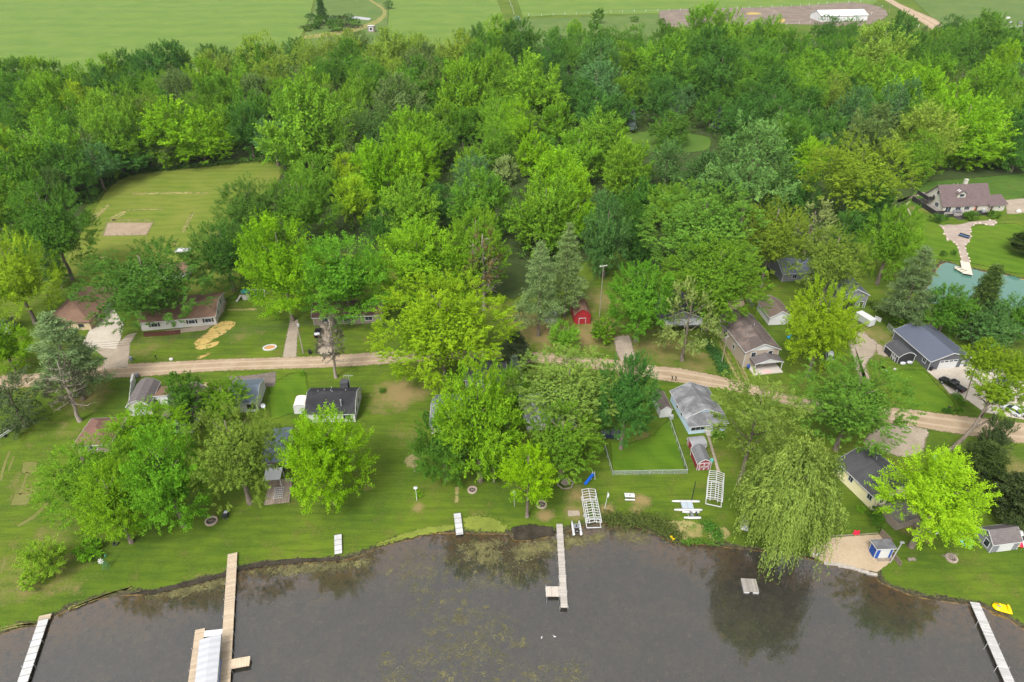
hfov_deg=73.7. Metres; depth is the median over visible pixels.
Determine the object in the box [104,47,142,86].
woodland tree
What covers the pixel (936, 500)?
maple tree
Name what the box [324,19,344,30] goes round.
bog shrub
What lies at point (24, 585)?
shrub
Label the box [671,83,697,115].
cottonwood tree
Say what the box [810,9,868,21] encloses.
pole barn
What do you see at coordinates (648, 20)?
meadow
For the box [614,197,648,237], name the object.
woodland tree
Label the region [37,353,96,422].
dead pine
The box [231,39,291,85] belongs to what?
woodland tree
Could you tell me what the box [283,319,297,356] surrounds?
gravel drive
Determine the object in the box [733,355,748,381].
wheel track
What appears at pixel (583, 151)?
woodland tree
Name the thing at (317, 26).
bog shrub
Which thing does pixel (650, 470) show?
chain link fence
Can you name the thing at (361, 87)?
woodland tree
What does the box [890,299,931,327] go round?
woodland tree
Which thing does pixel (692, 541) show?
shore weeds
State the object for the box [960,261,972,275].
dock
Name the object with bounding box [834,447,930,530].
yellow cottage
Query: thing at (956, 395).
bush
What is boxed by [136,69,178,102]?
woodland tree
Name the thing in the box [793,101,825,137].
woodland tree
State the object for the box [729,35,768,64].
woodland tree
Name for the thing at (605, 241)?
woodland tree
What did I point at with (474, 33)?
woodland tree
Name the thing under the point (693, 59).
woodland tree
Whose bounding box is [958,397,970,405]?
bush
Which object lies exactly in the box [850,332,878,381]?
bare track
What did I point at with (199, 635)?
dock
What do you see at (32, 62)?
woodland tree
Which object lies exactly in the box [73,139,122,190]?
cottonwood tree
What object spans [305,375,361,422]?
black roofed house
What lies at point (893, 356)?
door
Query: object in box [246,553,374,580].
pond weed
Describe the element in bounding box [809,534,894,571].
beach
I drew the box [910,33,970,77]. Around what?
woodland tree
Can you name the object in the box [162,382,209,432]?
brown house
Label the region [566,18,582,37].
woodland tree
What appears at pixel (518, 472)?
maple tree
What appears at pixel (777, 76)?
woodland tree
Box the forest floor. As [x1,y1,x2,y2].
[0,37,1023,298]
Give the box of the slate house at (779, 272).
[768,257,818,281]
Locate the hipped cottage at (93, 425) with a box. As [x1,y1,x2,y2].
[72,417,126,452]
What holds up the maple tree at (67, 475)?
on the ground at (656, 610)
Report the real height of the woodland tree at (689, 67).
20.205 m
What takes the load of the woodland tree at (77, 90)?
on the forest floor
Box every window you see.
[365,316,372,320]
[690,426,705,430]
[866,493,872,501]
[982,537,990,548]
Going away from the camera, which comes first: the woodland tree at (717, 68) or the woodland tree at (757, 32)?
the woodland tree at (717, 68)
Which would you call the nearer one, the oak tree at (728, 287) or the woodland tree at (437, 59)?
the oak tree at (728, 287)
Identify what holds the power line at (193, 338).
attached to the utility pole at (297, 324)
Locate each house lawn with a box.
[225,289,238,299]
[905,210,1023,273]
[909,173,1023,207]
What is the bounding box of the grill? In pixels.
[222,510,229,518]
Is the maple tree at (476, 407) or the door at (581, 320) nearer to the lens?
the maple tree at (476, 407)
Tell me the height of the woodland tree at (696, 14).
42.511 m
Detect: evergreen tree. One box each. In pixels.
[496,330,533,365]
[938,438,1012,495]
[980,469,1023,531]
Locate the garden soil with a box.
[103,222,151,235]
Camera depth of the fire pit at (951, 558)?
119.29 m
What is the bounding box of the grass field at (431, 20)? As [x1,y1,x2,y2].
[388,0,505,51]
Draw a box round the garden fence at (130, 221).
[102,219,153,235]
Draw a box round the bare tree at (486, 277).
[461,224,502,310]
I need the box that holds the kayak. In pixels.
[1020,530,1023,547]
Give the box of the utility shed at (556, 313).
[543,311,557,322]
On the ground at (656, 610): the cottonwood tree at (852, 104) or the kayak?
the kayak
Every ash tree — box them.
[0,362,54,440]
[65,235,217,334]
[176,392,287,514]
[703,362,815,485]
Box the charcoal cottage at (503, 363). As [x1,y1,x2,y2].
[463,358,505,387]
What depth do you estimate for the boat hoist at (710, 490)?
131.66 m
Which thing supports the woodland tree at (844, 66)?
on the forest floor
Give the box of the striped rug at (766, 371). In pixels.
[761,369,771,373]
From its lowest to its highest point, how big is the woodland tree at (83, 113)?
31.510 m
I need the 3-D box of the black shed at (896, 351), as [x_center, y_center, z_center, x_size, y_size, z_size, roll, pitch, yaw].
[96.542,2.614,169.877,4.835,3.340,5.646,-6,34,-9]
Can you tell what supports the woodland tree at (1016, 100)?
on the forest floor
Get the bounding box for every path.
[707,437,720,471]
[958,245,968,261]
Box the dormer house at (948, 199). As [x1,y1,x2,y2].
[911,179,993,219]
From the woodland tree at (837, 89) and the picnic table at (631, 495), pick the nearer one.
the picnic table at (631, 495)
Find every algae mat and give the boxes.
[376,524,454,546]
[463,514,507,532]
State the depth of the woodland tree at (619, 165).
245.99 m
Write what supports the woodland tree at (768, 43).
on the forest floor
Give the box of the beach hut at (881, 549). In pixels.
[868,539,897,560]
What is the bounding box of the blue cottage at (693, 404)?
[670,382,728,435]
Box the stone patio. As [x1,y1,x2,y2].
[938,220,995,244]
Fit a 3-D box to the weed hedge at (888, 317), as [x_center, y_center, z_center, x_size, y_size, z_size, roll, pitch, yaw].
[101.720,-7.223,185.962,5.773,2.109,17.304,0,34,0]
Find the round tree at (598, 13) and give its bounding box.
[591,7,604,22]
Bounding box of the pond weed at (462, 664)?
[378,640,589,681]
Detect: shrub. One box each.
[17,571,47,590]
[303,25,311,30]
[304,13,315,19]
[308,20,322,28]
[313,15,327,22]
[323,14,336,22]
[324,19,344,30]
[336,15,351,24]
[348,18,360,24]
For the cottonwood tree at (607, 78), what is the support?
on the forest floor
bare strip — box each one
[228,308,256,310]
[454,486,458,502]
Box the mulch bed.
[143,330,180,336]
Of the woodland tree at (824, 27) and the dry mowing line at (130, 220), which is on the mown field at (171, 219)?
the dry mowing line at (130, 220)
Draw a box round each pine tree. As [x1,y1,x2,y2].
[25,310,119,400]
[40,243,73,288]
[510,239,567,336]
[542,222,589,316]
[873,244,940,326]
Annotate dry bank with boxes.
[661,520,703,539]
[708,527,729,541]
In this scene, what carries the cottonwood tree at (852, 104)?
on the forest floor
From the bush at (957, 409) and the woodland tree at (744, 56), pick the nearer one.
the bush at (957, 409)
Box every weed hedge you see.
[698,338,734,376]
[867,297,900,329]
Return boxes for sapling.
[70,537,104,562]
[415,491,423,497]
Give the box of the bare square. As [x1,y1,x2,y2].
[568,510,579,515]
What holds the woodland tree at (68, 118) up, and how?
on the forest floor
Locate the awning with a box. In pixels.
[263,467,283,485]
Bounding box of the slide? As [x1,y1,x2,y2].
[584,471,594,484]
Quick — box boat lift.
[195,635,222,681]
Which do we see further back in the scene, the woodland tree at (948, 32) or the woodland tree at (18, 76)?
the woodland tree at (948, 32)
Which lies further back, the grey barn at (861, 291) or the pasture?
the pasture
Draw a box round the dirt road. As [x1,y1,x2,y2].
[0,350,1023,442]
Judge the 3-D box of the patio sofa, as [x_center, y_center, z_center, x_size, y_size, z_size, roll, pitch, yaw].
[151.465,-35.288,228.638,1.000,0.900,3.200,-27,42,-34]
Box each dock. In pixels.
[17,613,51,681]
[188,628,204,681]
[204,552,250,681]
[545,524,568,613]
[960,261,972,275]
[970,602,1013,681]
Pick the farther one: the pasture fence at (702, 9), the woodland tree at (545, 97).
the pasture fence at (702, 9)
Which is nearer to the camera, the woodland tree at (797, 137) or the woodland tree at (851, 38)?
the woodland tree at (797, 137)
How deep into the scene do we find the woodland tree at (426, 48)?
386.80 m
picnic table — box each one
[557,478,573,489]
[624,493,634,500]
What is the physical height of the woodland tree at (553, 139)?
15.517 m
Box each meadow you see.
[303,0,388,59]
[515,14,660,46]
[914,0,1023,51]
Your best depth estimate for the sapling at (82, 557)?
118.89 m
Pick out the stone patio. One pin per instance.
(951, 232)
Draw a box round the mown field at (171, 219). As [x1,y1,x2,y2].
[62,159,281,299]
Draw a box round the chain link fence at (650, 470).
[605,418,687,474]
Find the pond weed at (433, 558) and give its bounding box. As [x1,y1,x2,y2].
[384,544,554,600]
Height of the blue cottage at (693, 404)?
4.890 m
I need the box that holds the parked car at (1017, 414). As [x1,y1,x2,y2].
[1000,404,1023,416]
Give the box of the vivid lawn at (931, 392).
[880,366,954,411]
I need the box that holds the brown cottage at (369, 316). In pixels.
[311,300,383,324]
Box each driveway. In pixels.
[83,310,123,348]
[927,364,1023,418]
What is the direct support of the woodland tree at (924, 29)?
on the forest floor
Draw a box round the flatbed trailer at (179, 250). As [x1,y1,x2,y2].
[174,248,190,253]
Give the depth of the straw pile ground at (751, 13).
628.54 m
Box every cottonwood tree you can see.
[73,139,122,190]
[250,115,285,165]
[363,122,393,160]
[451,150,495,197]
[569,32,630,88]
[571,55,623,107]
[584,188,625,233]
[643,135,691,189]
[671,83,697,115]
[696,108,801,222]
[818,132,833,155]
[832,83,877,131]
[877,74,924,121]
[1004,57,1023,90]
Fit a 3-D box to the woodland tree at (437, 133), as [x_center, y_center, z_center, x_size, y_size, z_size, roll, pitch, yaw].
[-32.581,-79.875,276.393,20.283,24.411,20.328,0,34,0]
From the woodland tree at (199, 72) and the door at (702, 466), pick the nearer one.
the door at (702, 466)
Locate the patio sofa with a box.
[958,233,969,238]
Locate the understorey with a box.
[13,38,1023,273]
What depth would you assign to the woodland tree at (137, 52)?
392.10 m
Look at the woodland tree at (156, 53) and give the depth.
383.28 m
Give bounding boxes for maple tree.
[0,176,101,280]
[0,224,66,329]
[0,319,35,373]
[12,535,69,583]
[24,429,147,533]
[63,452,152,544]
[95,394,197,477]
[115,419,216,535]
[180,217,264,290]
[195,373,253,421]
[208,172,288,252]
[226,206,327,321]
[257,167,344,248]
[274,399,378,514]
[290,230,394,327]
[361,216,475,306]
[405,411,475,487]
[431,350,526,482]
[440,199,511,303]
[469,415,516,484]
[489,361,531,428]
[492,437,558,518]
[547,318,582,354]
[558,197,596,254]
[593,348,662,449]
[604,256,680,342]
[780,273,870,378]
[855,201,928,284]
[864,443,1003,550]
[916,282,983,338]
[1000,291,1023,341]
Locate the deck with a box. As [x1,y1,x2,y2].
[264,478,292,504]
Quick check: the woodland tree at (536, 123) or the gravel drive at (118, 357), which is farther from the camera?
the woodland tree at (536, 123)
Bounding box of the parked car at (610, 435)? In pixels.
[601,429,620,439]
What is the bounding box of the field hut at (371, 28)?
[368,25,374,31]
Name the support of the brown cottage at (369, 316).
on the ground at (656, 610)
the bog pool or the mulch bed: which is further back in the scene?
the bog pool
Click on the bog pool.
(363, 18)
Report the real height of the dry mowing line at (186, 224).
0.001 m
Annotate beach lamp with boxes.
[890,541,904,562]
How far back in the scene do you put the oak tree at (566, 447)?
129.19 m
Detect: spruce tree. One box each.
[315,0,327,21]
[503,354,523,389]
[628,109,636,129]
[672,100,679,121]
[710,105,721,131]
[957,262,1007,333]
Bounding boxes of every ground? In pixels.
[0,0,1023,681]
[746,12,760,14]
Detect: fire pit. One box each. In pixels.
[204,516,217,525]
[467,486,476,493]
[536,500,546,508]
[941,553,957,562]
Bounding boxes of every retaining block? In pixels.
[858,569,868,573]
[866,572,877,575]
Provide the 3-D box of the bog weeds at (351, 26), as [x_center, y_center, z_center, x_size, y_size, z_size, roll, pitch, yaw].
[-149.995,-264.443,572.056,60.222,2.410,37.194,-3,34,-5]
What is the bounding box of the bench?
[907,557,915,561]
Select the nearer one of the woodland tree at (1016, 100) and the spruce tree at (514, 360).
the spruce tree at (514, 360)
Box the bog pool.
[353,16,370,19]
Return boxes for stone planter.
[263,344,276,350]
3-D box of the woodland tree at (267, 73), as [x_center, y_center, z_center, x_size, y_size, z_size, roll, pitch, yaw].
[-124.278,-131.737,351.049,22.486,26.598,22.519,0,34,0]
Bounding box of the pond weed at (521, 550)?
[503,531,606,564]
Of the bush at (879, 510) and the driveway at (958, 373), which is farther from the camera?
the driveway at (958, 373)
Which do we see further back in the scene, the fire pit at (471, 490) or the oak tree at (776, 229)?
the oak tree at (776, 229)
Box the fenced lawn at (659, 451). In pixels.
[610,419,683,472]
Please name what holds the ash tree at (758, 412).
on the ground at (656, 610)
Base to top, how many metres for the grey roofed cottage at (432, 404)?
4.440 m
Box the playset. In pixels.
[236,289,266,301]
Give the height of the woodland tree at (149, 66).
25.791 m
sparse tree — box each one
[652,275,727,361]
[787,197,839,255]
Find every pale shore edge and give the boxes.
[0,622,33,630]
[68,586,132,609]
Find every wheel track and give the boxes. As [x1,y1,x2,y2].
[719,340,741,380]
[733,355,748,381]
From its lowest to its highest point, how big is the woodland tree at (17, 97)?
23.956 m
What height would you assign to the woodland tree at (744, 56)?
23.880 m
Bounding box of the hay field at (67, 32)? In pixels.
[0,0,313,137]
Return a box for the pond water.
[927,262,1023,333]
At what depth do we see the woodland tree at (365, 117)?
282.14 m
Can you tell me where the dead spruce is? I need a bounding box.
[313,313,349,378]
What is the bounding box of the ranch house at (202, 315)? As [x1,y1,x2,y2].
[138,292,224,330]
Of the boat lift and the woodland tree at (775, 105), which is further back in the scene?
the woodland tree at (775, 105)
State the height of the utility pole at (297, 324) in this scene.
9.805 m
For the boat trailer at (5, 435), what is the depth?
145.96 m
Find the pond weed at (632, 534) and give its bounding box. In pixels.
[596,524,650,547]
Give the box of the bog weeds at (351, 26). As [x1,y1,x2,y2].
[297,21,367,28]
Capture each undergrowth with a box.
[83,174,121,204]
[120,156,281,176]
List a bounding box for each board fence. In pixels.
[879,529,892,540]
[892,551,901,566]
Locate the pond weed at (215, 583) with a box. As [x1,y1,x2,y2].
[145,576,225,600]
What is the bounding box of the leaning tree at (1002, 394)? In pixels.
[942,336,1023,453]
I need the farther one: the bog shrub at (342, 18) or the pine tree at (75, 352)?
the bog shrub at (342, 18)
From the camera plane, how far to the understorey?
273.30 m
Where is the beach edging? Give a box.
[831,533,877,535]
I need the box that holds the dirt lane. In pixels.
[885,0,941,29]
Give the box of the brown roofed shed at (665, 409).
[653,389,672,417]
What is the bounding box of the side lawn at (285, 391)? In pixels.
[268,372,308,417]
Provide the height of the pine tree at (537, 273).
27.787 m
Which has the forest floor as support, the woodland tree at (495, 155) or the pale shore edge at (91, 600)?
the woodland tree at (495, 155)
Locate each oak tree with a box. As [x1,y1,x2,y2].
[161,369,206,426]
[365,265,523,397]
[503,342,624,441]
[522,398,607,486]
[631,176,782,280]
[655,228,775,331]
[738,193,812,287]
[785,351,927,457]
[789,222,875,304]
[796,127,925,224]
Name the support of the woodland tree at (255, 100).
on the forest floor
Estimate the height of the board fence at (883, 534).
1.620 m
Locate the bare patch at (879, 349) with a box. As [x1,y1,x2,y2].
[876,344,887,356]
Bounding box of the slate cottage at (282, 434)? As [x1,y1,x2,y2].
[261,427,293,470]
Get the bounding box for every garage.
[46,286,117,329]
[125,377,160,415]
[229,378,265,411]
[757,295,790,324]
[892,322,971,369]
[987,194,1007,210]
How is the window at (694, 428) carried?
in the blue cottage at (693, 404)
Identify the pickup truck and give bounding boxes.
[938,376,966,392]
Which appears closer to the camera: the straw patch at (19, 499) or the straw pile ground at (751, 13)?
the straw patch at (19, 499)
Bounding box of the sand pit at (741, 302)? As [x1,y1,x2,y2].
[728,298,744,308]
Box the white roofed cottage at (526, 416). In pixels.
[518,391,575,430]
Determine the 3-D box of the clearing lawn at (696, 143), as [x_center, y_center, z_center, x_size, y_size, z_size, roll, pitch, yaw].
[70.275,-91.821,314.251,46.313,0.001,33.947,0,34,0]
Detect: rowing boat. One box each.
[740,517,748,531]
[954,266,967,272]
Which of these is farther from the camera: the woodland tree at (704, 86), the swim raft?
the woodland tree at (704, 86)
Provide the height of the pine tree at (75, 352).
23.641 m
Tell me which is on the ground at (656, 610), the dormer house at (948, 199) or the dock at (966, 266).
the dormer house at (948, 199)
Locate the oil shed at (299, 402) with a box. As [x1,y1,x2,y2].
[293,395,305,413]
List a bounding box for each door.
[579,318,585,323]
[698,463,709,469]
[770,318,779,324]
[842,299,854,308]
[878,550,890,557]
[890,352,896,361]
[937,359,958,368]
[996,544,1013,551]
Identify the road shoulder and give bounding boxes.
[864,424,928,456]
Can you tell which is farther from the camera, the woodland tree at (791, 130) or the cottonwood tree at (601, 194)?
the woodland tree at (791, 130)
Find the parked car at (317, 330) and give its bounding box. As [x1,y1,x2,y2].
[314,327,322,337]
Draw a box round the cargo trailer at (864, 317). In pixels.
[854,310,875,326]
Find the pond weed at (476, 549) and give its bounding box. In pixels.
[456,536,507,567]
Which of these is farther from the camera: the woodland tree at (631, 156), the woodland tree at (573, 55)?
the woodland tree at (573, 55)
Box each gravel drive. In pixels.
[96,333,136,369]
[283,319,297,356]
[318,325,332,353]
[614,335,634,361]
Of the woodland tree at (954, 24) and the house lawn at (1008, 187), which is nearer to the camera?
the house lawn at (1008, 187)
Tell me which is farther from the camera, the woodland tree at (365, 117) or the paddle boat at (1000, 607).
the woodland tree at (365, 117)
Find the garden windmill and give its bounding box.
[98,554,111,569]
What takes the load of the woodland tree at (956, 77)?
on the forest floor
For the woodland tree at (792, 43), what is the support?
on the forest floor
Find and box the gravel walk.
[165,301,225,332]
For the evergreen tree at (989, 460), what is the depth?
126.66 m
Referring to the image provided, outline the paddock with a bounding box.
[659,2,887,27]
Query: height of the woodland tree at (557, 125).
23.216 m
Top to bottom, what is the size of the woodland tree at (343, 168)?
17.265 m
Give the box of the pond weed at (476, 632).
[405,598,528,666]
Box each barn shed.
[570,296,590,323]
[687,436,706,449]
[690,443,711,469]
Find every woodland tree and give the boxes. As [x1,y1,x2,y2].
[0,53,37,94]
[0,57,16,89]
[0,68,21,107]
[0,95,38,141]
[0,96,16,125]
[0,122,17,155]
[0,129,41,187]
[0,148,46,211]
[0,175,37,245]
[2,70,35,105]
[3,110,84,189]
[6,80,46,116]
[10,70,78,140]
[16,52,58,80]
[18,96,58,135]
[21,65,68,103]
[31,139,99,201]
[32,166,76,206]
[42,56,73,99]
[44,98,92,140]
[57,78,95,111]
[59,56,106,97]
[67,125,101,171]
[73,87,136,141]
[77,102,143,179]
[79,61,134,101]
[83,89,113,110]
[83,136,153,176]
[86,51,121,83]
[90,78,150,129]
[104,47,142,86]
[112,62,151,101]
[122,116,163,165]
[125,48,150,61]
[125,51,166,95]
[127,144,157,169]
[129,89,170,126]
[130,94,227,167]
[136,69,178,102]
[138,42,181,78]
[140,134,182,167]
[150,88,181,118]
[153,67,199,116]
[157,63,181,87]
[159,37,195,84]
[167,121,234,163]
[171,49,195,73]
[177,87,215,131]
[180,55,221,102]
[192,43,220,65]
[192,68,244,132]
[195,84,237,122]
[196,45,234,88]
[206,102,243,147]
[213,45,235,72]
[216,59,263,98]
[224,99,263,157]
[225,48,244,77]
[230,86,271,125]
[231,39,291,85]
[234,28,291,76]
[239,71,274,120]
[249,57,290,109]
[252,61,283,89]
[252,73,356,184]
[261,75,298,124]
[276,130,306,167]
[280,62,313,95]
[281,36,308,71]
[287,151,341,204]
[289,33,327,72]
[291,62,333,119]
[308,52,342,84]
[311,84,341,118]
[317,134,337,163]
[318,31,339,63]
[327,35,369,88]
[328,115,360,151]
[329,152,362,193]
[329,171,376,225]
[330,27,364,60]
[330,52,357,86]
[331,135,373,173]
[333,86,373,134]
[340,67,376,106]
[343,96,397,150]
[345,135,399,210]
[348,54,385,89]
[352,30,373,57]
[359,204,400,248]
[361,40,394,69]
[361,61,393,104]
[366,24,406,75]
[371,71,427,121]
[371,115,397,151]
[372,170,442,247]
[378,103,445,169]
[379,56,405,86]
[386,128,440,195]
[387,66,421,110]
[388,108,424,135]
[396,30,426,65]
[398,53,431,98]
[400,41,439,73]
[408,32,435,54]
[408,103,448,134]
[415,116,455,170]
[416,61,456,107]
[418,180,455,234]
[421,54,460,101]
[421,74,440,109]
[427,38,457,66]
[427,96,456,118]
[429,97,460,132]
[435,52,490,127]
[438,27,478,76]
[441,125,459,159]
[446,166,517,240]
[448,107,475,146]
[450,145,485,189]
[455,20,491,48]
[455,106,482,135]
[459,38,497,87]
[466,32,507,63]
[470,74,497,105]
[470,89,511,133]
[473,116,518,166]
[476,13,516,51]
[476,95,517,138]
[480,45,516,95]
[481,131,516,171]
[492,99,536,152]
[492,154,518,184]
[493,63,522,98]
[497,16,544,70]
[502,46,571,126]
[502,167,585,257]
[508,84,547,132]
[513,129,552,175]
[515,197,550,243]
[519,109,547,144]
[524,143,590,216]
[531,36,568,81]
[534,133,560,158]
[536,99,578,147]
[539,24,580,69]
[546,84,566,115]
[549,63,579,99]
[549,128,606,187]
[551,161,596,211]
[560,34,593,70]
[560,95,577,120]
[564,76,600,123]
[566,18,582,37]
[566,102,629,176]
[574,86,614,128]
[575,19,609,68]
[577,193,632,278]
[594,24,627,60]
[600,134,653,199]
[601,90,641,128]
[605,80,625,100]
[605,136,648,199]
[607,40,635,75]
[611,72,642,109]
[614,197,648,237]
[615,175,662,223]
[617,23,654,72]
[620,217,653,276]
[624,47,646,72]
[629,75,649,110]
[630,33,696,86]
[639,77,668,105]
[641,72,684,126]
[643,182,689,230]
[644,46,700,98]
[646,109,690,147]
[652,21,682,53]
[672,20,711,57]
[673,66,700,102]
[674,25,693,58]
[677,0,725,56]
[683,22,740,63]
[683,146,734,209]
[685,54,701,72]
[688,57,713,94]
[693,47,750,100]
[693,72,720,104]
[693,89,731,132]
[705,5,755,55]
[716,55,765,109]
[718,96,762,142]
[728,78,764,111]
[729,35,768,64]
[733,51,755,70]
[740,82,778,127]
[741,21,770,51]
[745,46,781,86]
[751,63,799,109]
[752,13,788,49]
[753,87,792,120]
[755,36,784,59]
[757,96,799,137]
[759,173,799,211]
[762,111,817,166]
[763,54,787,78]
[774,26,811,57]
[774,165,823,216]
[779,53,797,70]
[780,63,832,112]
[782,133,809,170]
[784,45,835,104]
[785,34,833,76]
[785,83,824,115]
[792,134,829,180]
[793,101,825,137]
[807,104,849,150]
[809,13,844,46]
[817,31,855,67]
[817,47,866,108]
[819,68,854,112]
[826,208,868,252]
[829,34,852,67]
[831,77,859,110]
[838,16,865,44]
[838,100,899,161]
[843,36,861,57]
[843,179,896,232]
[849,17,919,75]
[849,57,878,85]
[850,85,886,120]
[858,51,917,115]
[863,74,893,103]
[881,8,919,40]
[887,60,951,111]
[889,96,969,175]
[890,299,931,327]
[891,126,948,184]
[895,49,913,76]
[898,49,960,97]
[899,31,938,65]
[902,91,941,127]
[908,28,933,54]
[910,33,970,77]
[915,25,937,37]
[927,27,951,44]
[928,78,982,130]
[934,13,968,29]
[934,91,1005,163]
[937,22,980,56]
[938,64,981,97]
[940,116,1022,171]
[950,27,991,76]
[951,55,1017,115]
[954,7,1007,63]
[954,298,1023,348]
[963,92,1013,149]
[968,56,1019,92]
[973,10,1014,54]
[975,414,1020,455]
[982,38,1023,85]
[987,84,1023,126]
[989,20,1023,74]
[992,139,1023,172]
[995,70,1023,94]
[995,100,1023,146]
[996,120,1023,166]
[1009,75,1023,119]
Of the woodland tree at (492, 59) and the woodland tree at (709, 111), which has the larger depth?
the woodland tree at (492, 59)
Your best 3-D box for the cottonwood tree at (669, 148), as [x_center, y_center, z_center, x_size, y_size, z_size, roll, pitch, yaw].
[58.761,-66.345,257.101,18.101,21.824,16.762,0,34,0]
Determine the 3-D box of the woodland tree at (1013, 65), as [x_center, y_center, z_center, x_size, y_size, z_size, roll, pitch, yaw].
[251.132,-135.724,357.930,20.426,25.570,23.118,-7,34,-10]
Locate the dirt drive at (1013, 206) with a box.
[1006,198,1023,213]
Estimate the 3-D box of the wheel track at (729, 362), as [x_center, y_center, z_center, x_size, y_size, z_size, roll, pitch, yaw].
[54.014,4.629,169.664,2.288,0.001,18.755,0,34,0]
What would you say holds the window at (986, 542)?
in the lake shed at (1002, 537)
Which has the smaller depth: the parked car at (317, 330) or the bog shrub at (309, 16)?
the parked car at (317, 330)
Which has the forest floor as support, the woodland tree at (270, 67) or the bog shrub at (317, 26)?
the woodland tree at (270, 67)
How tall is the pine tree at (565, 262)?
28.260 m
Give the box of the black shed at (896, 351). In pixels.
[883,340,916,363]
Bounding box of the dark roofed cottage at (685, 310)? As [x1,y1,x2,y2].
[655,291,703,331]
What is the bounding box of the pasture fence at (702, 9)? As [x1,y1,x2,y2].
[528,0,864,15]
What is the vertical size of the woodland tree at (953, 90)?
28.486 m
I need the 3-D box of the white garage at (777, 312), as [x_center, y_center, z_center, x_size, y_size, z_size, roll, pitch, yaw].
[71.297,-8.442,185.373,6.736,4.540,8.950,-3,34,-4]
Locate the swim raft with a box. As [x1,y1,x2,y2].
[740,578,758,593]
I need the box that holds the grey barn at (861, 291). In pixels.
[821,274,870,308]
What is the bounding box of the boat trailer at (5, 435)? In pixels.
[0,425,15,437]
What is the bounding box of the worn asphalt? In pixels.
[226,372,275,386]
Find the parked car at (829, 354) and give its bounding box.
[825,351,833,360]
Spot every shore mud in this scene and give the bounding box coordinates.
[131,557,340,594]
[511,524,554,539]
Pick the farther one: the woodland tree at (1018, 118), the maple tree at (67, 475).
the woodland tree at (1018, 118)
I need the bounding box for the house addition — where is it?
[159,262,193,279]
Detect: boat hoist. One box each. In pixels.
[581,488,601,527]
[705,470,724,506]
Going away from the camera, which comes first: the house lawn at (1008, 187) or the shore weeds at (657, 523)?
the shore weeds at (657, 523)
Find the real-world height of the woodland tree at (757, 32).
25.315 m
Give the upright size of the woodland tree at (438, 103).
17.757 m
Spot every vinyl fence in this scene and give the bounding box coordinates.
[129,381,133,398]
[130,374,135,386]
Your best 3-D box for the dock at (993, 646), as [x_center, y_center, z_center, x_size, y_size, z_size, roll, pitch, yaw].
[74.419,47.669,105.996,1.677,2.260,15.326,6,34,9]
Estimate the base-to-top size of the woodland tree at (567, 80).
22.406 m
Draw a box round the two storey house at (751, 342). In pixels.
[718,309,783,374]
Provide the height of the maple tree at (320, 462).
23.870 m
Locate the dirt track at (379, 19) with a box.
[304,0,386,38]
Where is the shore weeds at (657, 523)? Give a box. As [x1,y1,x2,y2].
[593,504,695,547]
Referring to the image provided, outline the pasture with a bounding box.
[517,0,876,16]
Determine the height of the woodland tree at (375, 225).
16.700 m
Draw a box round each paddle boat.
[571,521,581,535]
[682,510,700,518]
[992,602,1012,614]
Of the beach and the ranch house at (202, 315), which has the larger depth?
the ranch house at (202, 315)
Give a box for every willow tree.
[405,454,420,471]
[729,425,850,582]
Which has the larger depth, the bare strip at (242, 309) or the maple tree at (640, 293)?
the bare strip at (242, 309)
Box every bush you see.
[383,0,393,7]
[590,317,618,344]
[630,16,639,21]
[712,428,725,439]
[856,505,866,512]
[866,505,883,519]
[871,514,885,530]
[928,213,942,221]
[942,407,953,413]
[951,392,963,399]
[952,407,963,414]
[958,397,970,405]
[962,210,981,220]
[987,209,1002,217]
[1005,230,1023,252]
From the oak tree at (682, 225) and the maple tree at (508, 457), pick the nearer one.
the maple tree at (508, 457)
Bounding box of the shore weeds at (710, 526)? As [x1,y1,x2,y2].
[696,517,728,544]
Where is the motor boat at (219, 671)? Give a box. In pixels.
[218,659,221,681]
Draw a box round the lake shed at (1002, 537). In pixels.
[976,524,1022,552]
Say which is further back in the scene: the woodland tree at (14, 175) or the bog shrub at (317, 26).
the bog shrub at (317, 26)
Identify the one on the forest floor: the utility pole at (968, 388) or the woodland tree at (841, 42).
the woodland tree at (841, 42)
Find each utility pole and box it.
[296,321,303,353]
[599,264,606,316]
[964,370,974,400]
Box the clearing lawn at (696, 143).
[625,131,711,151]
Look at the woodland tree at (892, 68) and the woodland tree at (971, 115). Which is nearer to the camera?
the woodland tree at (971, 115)
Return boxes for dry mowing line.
[0,451,10,480]
[0,559,5,573]
[8,456,14,470]
[17,503,48,526]
[18,473,27,493]
[92,203,109,220]
[110,211,125,221]
[113,219,149,220]
[122,208,164,210]
[132,192,205,194]
[181,212,193,231]
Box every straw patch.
[10,492,30,505]
[21,461,37,472]
[194,321,235,345]
[195,341,218,349]
[196,353,209,358]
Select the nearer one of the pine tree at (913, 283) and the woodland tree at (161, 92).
the pine tree at (913, 283)
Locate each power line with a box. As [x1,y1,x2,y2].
[35,324,291,349]
[82,326,292,348]
[89,322,290,343]
[723,301,952,308]
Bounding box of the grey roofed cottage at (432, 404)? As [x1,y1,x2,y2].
[429,394,468,433]
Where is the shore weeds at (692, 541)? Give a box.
[680,538,718,546]
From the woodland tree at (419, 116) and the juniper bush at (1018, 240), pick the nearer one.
the juniper bush at (1018, 240)
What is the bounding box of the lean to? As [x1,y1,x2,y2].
[153,385,173,404]
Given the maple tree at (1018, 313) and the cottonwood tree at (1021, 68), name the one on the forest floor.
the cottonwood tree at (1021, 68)
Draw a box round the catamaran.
[672,481,702,510]
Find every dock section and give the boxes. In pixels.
[334,534,341,553]
[454,513,462,535]
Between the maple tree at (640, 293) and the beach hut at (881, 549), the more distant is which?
the maple tree at (640, 293)

